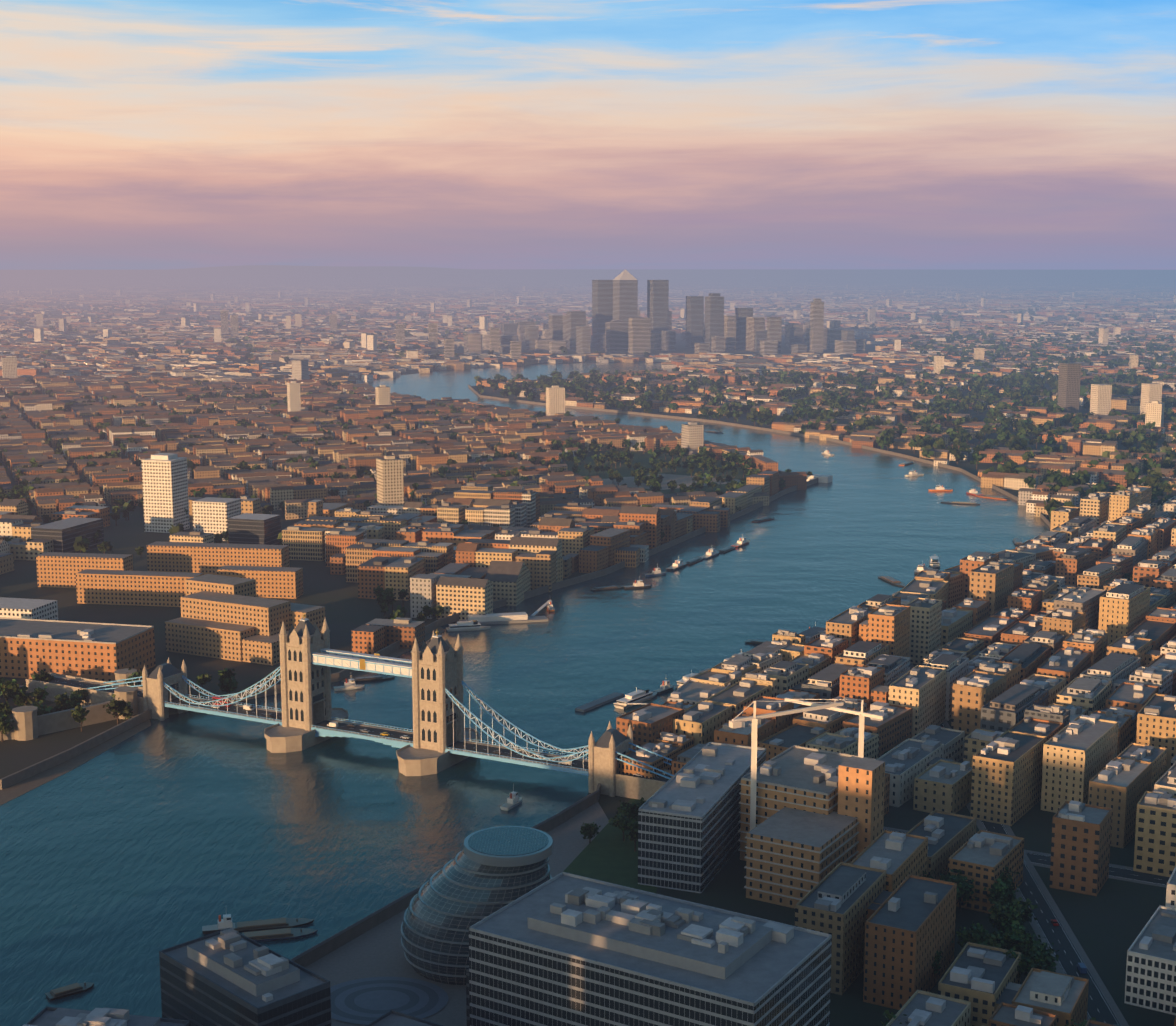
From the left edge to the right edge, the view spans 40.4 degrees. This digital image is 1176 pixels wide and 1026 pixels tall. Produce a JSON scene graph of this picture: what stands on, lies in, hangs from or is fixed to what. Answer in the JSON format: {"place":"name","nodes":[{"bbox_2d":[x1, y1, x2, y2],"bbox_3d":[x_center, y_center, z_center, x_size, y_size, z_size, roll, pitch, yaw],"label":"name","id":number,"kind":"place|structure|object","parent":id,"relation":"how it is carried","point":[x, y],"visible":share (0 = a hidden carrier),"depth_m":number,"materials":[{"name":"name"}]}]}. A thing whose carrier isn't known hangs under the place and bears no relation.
{"place":"outdoors","nodes":[
{"label":"outdoors","id":0,"kind":"place"},
{"bbox_2d":[0,363,1049,1025],"bbox_3d":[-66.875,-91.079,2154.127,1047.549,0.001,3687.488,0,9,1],"label":"river water","id":1,"kind":"structure","parent":0,"point":[124,863],"depth_m":784.67,"materials":[{"name":"teal liquid"}]},
{"bbox_2d":[45,431,1022,1000],"bbox_3d":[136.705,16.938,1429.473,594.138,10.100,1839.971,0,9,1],"label":"boats","id":2,"kind":"object","parent":1,"relation":"on","point":[271,929],"visible":0.73,"depth_m":905.75,"materials":[{"name":"paint"}]},
{"bbox_2d":[0,269,1175,1025],"bbox_3d":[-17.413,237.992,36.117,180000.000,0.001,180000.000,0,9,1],"label":"ground","id":3,"kind":"structure","parent":0,"point":[1108,923],"depth_m":949.67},
{"bbox_2d":[0,668,137,740],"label":"tower of london","id":4,"kind":"structure","parent":3,"relation":"on","point":[28,724],"depth_m":834.19,"materials":[{"name":"stone"}]},
{"bbox_2d":[26,614,673,800],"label":"bridge","id":5,"kind":"structure","parent":3,"relation":"on","point":[441,738],"depth_m":792.37,"materials":[{"name":"stone"}]},
{"bbox_2d":[401,826,552,984],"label":"city hall","id":6,"kind":"structure","parent":3,"relation":"on","point":[483,874],"depth_m":534.52,"materials":[{"name":"grey glass"}]},
{"bbox_2d":[0,385,1050,1024],"bbox_3d":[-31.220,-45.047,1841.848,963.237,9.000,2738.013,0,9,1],"label":"quays and piers","id":7,"kind":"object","parent":3,"relation":"on","point":[362,1001],"visible":0.54,"depth_m":762.08,"materials":[{"name":"concrete"}]},
{"bbox_2d":[0,269,1161,1025],"bbox_3d":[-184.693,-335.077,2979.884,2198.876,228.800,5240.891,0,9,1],"label":"large buildings","id":8,"kind":"structure","parent":3,"relation":"on","point":[564,949],"depth_m":624.87,"materials":[{"name":"paint"}]},
{"bbox_2d":[0,451,1169,1025],"bbox_3d":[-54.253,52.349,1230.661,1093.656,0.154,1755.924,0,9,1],"label":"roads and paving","id":9,"kind":"structure","parent":3,"relation":"on","point":[608,855],"depth_m":625.64,"materials":[{"name":"grey asphalt"}]},
{"bbox_2d":[0,275,1175,1025],"bbox_3d":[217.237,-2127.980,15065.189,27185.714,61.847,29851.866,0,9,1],"label":"city buildings","id":10,"kind":"structure","parent":3,"relation":"on","point":[1044,671],"depth_m":1409.12,"materials":[{"name":"brick"}]},
{"bbox_2d":[142,689,1120,1025],"bbox_3d":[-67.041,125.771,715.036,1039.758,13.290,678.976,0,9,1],"label":"vehicles","id":11,"kind":"object","parent":3,"relation":"on","point":[1054,923],"visible":0.33,"depth_m":800.19,"materials":[{"name":"paint"}]},
{"bbox_2d":[0,265,1175,283],"bbox_3d":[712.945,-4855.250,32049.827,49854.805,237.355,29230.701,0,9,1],"label":"distant hills","id":12,"kind":"structure","parent":0,"point":[371,271],"depth_m":39036.74,"materials":[{"name":"purple"}]},
{"bbox_2d":[0,0,1175,269],"label":"sky","id":13,"kind":"structure","parent":0,"point":[135,134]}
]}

